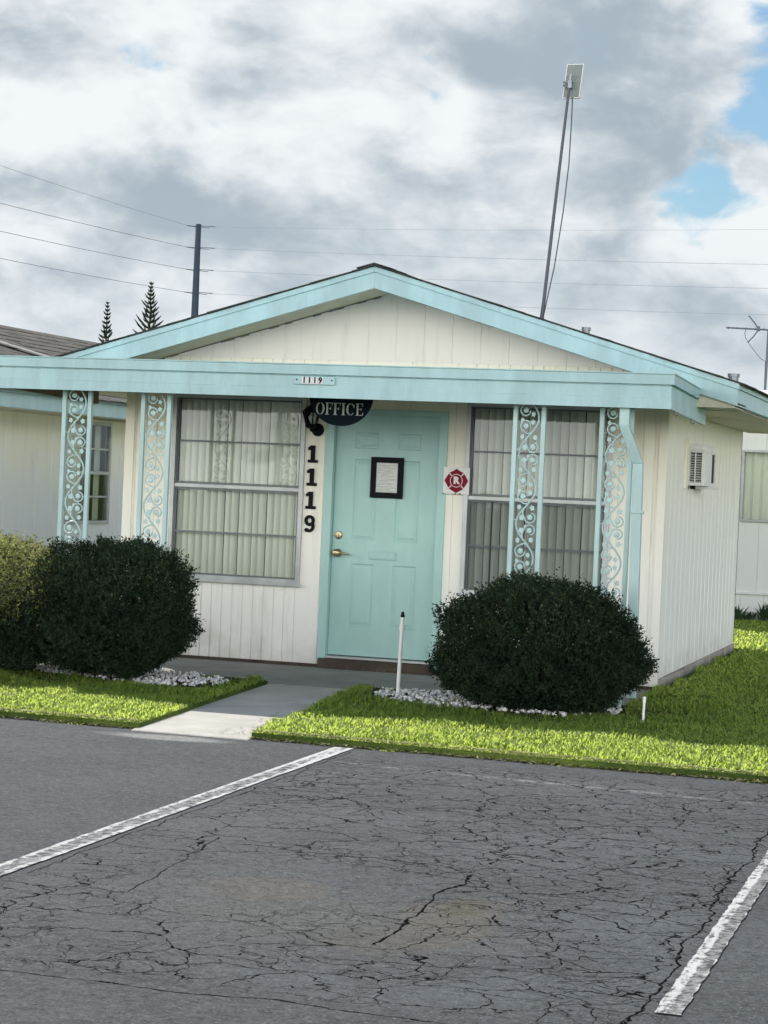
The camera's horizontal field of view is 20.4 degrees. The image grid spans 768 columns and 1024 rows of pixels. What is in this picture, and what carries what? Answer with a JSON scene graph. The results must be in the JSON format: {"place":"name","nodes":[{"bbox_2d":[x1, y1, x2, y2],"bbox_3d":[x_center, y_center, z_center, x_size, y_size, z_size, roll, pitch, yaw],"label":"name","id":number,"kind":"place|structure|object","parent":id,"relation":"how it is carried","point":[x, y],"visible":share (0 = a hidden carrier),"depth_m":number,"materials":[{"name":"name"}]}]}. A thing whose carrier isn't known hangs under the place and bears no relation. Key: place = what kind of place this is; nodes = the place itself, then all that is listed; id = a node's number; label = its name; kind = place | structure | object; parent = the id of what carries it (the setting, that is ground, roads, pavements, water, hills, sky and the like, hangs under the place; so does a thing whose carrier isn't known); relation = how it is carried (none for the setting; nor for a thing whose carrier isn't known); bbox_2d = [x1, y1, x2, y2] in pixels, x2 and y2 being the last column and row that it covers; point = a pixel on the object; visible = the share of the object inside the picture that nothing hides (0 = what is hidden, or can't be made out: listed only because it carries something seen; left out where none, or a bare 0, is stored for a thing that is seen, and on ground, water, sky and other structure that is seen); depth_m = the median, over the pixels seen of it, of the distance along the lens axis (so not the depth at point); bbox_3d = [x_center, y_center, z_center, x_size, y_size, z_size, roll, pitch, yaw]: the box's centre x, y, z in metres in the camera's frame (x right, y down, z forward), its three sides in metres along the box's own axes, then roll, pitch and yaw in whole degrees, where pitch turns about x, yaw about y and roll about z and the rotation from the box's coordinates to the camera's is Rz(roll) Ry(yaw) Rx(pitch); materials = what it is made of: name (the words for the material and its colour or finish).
{"place":"outdoors","nodes":[
{"label":"outdoors","id":0,"kind":"place"},
{"bbox_2d":[0,325,126,602],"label":"neighbour house","id":1,"kind":"structure","parent":0,"point":[30,436],"depth_m":25.28,"materials":[{"name":"white paint"}]},
{"bbox_2d":[63,419,112,523],"bbox_3d":[-3.793,-0.491,26.253,0.380,1.780,1.860,3,1,16],"label":"window","id":2,"kind":"structure","parent":1,"relation":"in","point":[95,448],"depth_m":26.74,"materials":[{"name":"metal"}]},
{"bbox_2d":[131,684,342,739],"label":"walkway","id":3,"kind":"structure","parent":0,"point":[247,711],"depth_m":14.46,"materials":[{"name":"concrete"}]},
{"bbox_2d":[0,717,767,1023],"bbox_3d":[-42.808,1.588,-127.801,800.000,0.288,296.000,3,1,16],"label":"parking lot","id":4,"kind":"structure","parent":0,"point":[361,886],"depth_m":8.46,"materials":[{"name":"grey asphalt"}]},
{"bbox_2d":[0,747,352,875],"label":"parking stripe","id":5,"kind":"object","parent":4,"relation":"on","point":[6,867],"visible":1,"depth_m":10.01,"materials":[{"name":"white paint"}]},
{"bbox_2d":[655,851,767,1014],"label":"parking stripe","id":6,"kind":"object","parent":4,"relation":"on","point":[677,998],"visible":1,"depth_m":7.61,"materials":[{"name":"white paint"}]},
{"bbox_2d":[0,599,767,782],"bbox_3d":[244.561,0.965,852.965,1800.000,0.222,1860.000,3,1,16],"label":"lawn","id":7,"kind":"structure","parent":0,"point":[481,754],"depth_m":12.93,"materials":[{"name":"plant"}]},
{"bbox_2d":[98,301,112,341],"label":"pine tree","id":8,"kind":"object","parent":7,"relation":"on","point":[104,331],"visible":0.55,"depth_m":148.65,"materials":[{"name":"green plant"}]},
{"bbox_2d":[11,663,248,687],"bbox_3d":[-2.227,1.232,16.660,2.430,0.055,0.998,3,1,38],"label":"gravel","id":9,"kind":"structure","parent":7,"relation":"on","point":[161,680],"depth_m":16.23,"materials":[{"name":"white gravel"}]},
{"bbox_2d":[0,530,105,671],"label":"shrub","id":10,"kind":"object","parent":9,"relation":"on","point":[17,650],"visible":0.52,"depth_m":16.01,"materials":[{"name":"green plant"}]},
{"bbox_2d":[15,533,205,680],"bbox_3d":[-2.050,0.727,16.175,1.275,1.177,1.396,3,1,16],"label":"shrub","id":11,"kind":"object","parent":9,"relation":"on","point":[143,635],"visible":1,"depth_m":15.81,"materials":[{"name":"green plant"}]},
{"bbox_2d":[132,281,163,332],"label":"pine tree","id":12,"kind":"object","parent":7,"relation":"on","point":[150,316],"visible":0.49,"depth_m":147.70,"materials":[{"name":"green plant"}]},
{"bbox_2d":[185,224,214,316],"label":"utility pole","id":13,"kind":"object","parent":7,"relation":"on","point":[196,270],"visible":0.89,"depth_m":114.63,"materials":[{"name":"grey concrete"}]},
{"bbox_2d":[0,258,182,291],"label":"power line","id":14,"kind":"object","parent":13,"relation":"attached to","point":[89,275],"visible":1,"depth_m":103.38,"materials":[{"name":"metal"}]},
{"bbox_2d":[0,231,183,268],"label":"power line","id":15,"kind":"object","parent":13,"relation":"attached to","point":[88,250],"visible":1,"depth_m":103.45,"materials":[{"name":"metal"}]},
{"bbox_2d":[1,203,185,246],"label":"power line","id":16,"kind":"object","parent":13,"relation":"attached to","point":[87,224],"visible":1,"depth_m":102.98,"materials":[{"name":"metal"}]},
{"bbox_2d":[0,165,187,225],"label":"power line","id":17,"kind":"object","parent":13,"relation":"attached to","point":[87,194],"visible":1,"depth_m":102.88,"materials":[{"name":"metal"}]},
{"bbox_2d":[212,293,758,314],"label":"power line","id":18,"kind":"object","parent":13,"relation":"attached to","point":[590,309],"visible":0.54,"depth_m":108.33,"materials":[{"name":"metal"}]},
{"bbox_2d":[214,248,767,264],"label":"power line","id":19,"kind":"object","parent":13,"relation":"attached to","point":[492,258],"visible":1,"depth_m":110.12,"materials":[{"name":"metal"}]},
{"bbox_2d":[227,271,767,288],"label":"power line","id":20,"kind":"object","parent":13,"relation":"attached to","point":[500,281],"visible":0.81,"depth_m":109.61,"materials":[{"name":"metal"}]},
{"bbox_2d":[233,227,767,229],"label":"power line","id":21,"kind":"object","parent":13,"relation":"attached to","point":[416,229],"visible":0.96,"depth_m":111.63,"materials":[{"name":"metal"}]},
{"bbox_2d":[0,263,767,704],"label":"office building","id":22,"kind":"structure","parent":7,"relation":"on","point":[564,445],"depth_m":17.97,"materials":[{"name":"white"}]},
{"bbox_2d":[165,393,307,586],"bbox_3d":[-1.237,-0.206,18.538,1.420,1.815,0.350,3,1,16],"label":"window","id":23,"kind":"structure","parent":22,"relation":"in","point":[237,470],"depth_m":18.48,"materials":[{"name":"glass"}]},
{"bbox_2d":[304,445,317,531],"bbox_3d":[-0.622,-0.198,18.218,0.096,0.743,0.018,3,1,16],"label":"house number","id":24,"kind":"object","parent":22,"relation":"attached to","point":[312,448],"visible":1,"depth_m":18.21,"materials":[{"name":"black paint"}]},
{"bbox_2d":[302,405,323,435],"bbox_3d":[-0.611,-0.796,18.123,0.176,0.298,0.189,3,1,16],"label":"wall lantern","id":25,"kind":"object","parent":22,"relation":"attached to","point":[316,428],"depth_m":18.10,"materials":[{"name":"black paint"}]},
{"bbox_2d":[293,376,334,384],"bbox_3d":[-0.533,-1.002,16.255,0.330,0.061,0.012,3,1,16],"label":"address plate","id":26,"kind":"object","parent":22,"relation":"attached to","point":[314,380],"visible":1,"depth_m":16.25,"materials":[{"name":"white metal"}]},
{"bbox_2d":[309,398,372,425],"bbox_3d":[-0.348,-0.848,17.208,0.538,0.311,0.022,3,1,16],"label":"hanging sign","id":27,"kind":"object","parent":22,"relation":"hanging from","point":[339,412],"visible":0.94,"depth_m":17.20,"materials":[{"name":"metal"}]},
{"bbox_2d":[328,415,439,660],"bbox_3d":[-0.007,0.209,18.066,0.918,2.054,0.084,3,1,16],"label":"door","id":28,"kind":"structure","parent":22,"relation":"in","point":[382,564],"depth_m":18.10,"materials":[{"name":"teal paint"}]},
{"bbox_2d":[370,457,403,498],"bbox_3d":[0.025,-0.290,18.078,0.286,0.347,0.020,3,1,16],"label":"framed notice","id":29,"kind":"object","parent":28,"relation":"attached to","point":[386,477],"visible":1,"depth_m":18.07,"materials":[{"name":"black paint"}]},
{"bbox_2d":[443,467,469,494],"bbox_3d":[0.604,-0.260,17.830,0.227,0.228,0.010,3,1,16],"label":"shield sign","id":30,"kind":"object","parent":22,"relation":"attached to","point":[456,480],"visible":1,"depth_m":17.83,"materials":[{"name":"red plastic"}]},
{"bbox_2d":[456,403,613,596],"bbox_3d":[1.296,-0.087,17.796,1.435,1.815,0.350,3,1,16],"label":"window","id":31,"kind":"structure","parent":22,"relation":"in","point":[572,432],"depth_m":17.75,"materials":[{"name":"glass"}]},
{"bbox_2d":[540,64,584,318],"bbox_3d":[1.623,-2.919,19.672,0.341,2.429,0.138,3,1,16],"label":"antenna mast","id":32,"kind":"object","parent":22,"relation":"on","point":[573,82],"visible":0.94,"depth_m":19.65,"materials":[{"name":"metal"}]},
{"bbox_2d":[683,439,718,489],"bbox_3d":[2.816,-0.413,18.851,0.174,0.430,1.010,3,1,16],"label":"air conditioner","id":33,"kind":"object","parent":22,"relation":"attached to","point":[700,468],"visible":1,"depth_m":18.59,"materials":[{"name":"white plastic"}]},
{"bbox_2d":[155,657,648,704],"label":"porch slab","id":34,"kind":"structure","parent":7,"relation":"on","point":[292,675],"depth_m":17.45,"materials":[{"name":"concrete"}]},
{"bbox_2d":[362,687,669,721],"bbox_3d":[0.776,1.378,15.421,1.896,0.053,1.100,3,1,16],"label":"gravel","id":35,"kind":"structure","parent":7,"relation":"on","point":[440,695],"depth_m":15.44,"materials":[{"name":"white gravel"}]},
{"bbox_2d":[396,612,404,693],"bbox_3d":[0.119,1.087,15.760,0.044,0.702,0.036,3,1,16],"label":"sprinkler riser","id":36,"kind":"object","parent":35,"relation":"on","point":[401,627],"visible":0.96,"depth_m":15.75,"materials":[{"name":"white plastic"}]},
{"bbox_2d":[424,565,659,714],"bbox_3d":[1.123,0.921,15.215,1.644,1.091,1.397,3,1,16],"label":"shrub","id":37,"kind":"object","parent":35,"relation":"on","point":[488,662],"visible":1,"depth_m":14.87,"materials":[{"name":"green plant"}]},
{"bbox_2d":[642,696,645,720],"bbox_3d":[1.789,1.397,14.688,0.026,0.255,0.025,3,1,16],"label":"sprinkler riser","id":38,"kind":"object","parent":7,"relation":"on","point":[643,710],"visible":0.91,"depth_m":14.68,"materials":[{"name":"white plastic"}]},
{"bbox_2d":[734,605,747,619],"bbox_3d":[4.545,1.279,27.304,0.278,0.211,0.113,3,1,16],"label":"weed","id":39,"kind":"object","parent":7,"relation":"on","point":[738,613],"visible":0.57,"depth_m":27.28,"materials":[{"name":"green plant"}]},
{"bbox_2d":[741,612,756,620],"bbox_3d":[4.658,1.324,27.268,0.219,0.132,0.093,3,1,16],"label":"weed","id":40,"kind":"object","parent":7,"relation":"on","point":[748,615],"visible":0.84,"depth_m":27.25,"materials":[{"name":"green plant"}]},
{"bbox_2d":[735,390,767,620],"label":"mobile home","id":41,"kind":"object","parent":7,"relation":"on","point":[752,576],"visible":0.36,"depth_m":27.47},
{"bbox_2d":[726,315,767,389],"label":"television antenna","id":42,"kind":"object","parent":41,"relation":"attached to","point":[766,362],"visible":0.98,"depth_m":30.01,"materials":[{"name":"metal"}]},
{"bbox_2d":[739,449,767,522],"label":"window","id":43,"kind":"structure","parent":41,"relation":"in","point":[754,473],"depth_m":27.55,"materials":[{"name":"glass"}]},
{"bbox_2d":[755,603,767,621],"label":"weed","id":44,"kind":"object","parent":7,"relation":"on","point":[763,613],"visible":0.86,"depth_m":27.18,"materials":[{"name":"green plant"}]},
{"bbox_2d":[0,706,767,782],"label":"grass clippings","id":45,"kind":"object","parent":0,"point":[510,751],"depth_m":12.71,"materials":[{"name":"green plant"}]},
{"bbox_2d":[0,0,767,389],"label":"sky","id":46,"kind":"structure","parent":0,"point":[352,121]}
]}

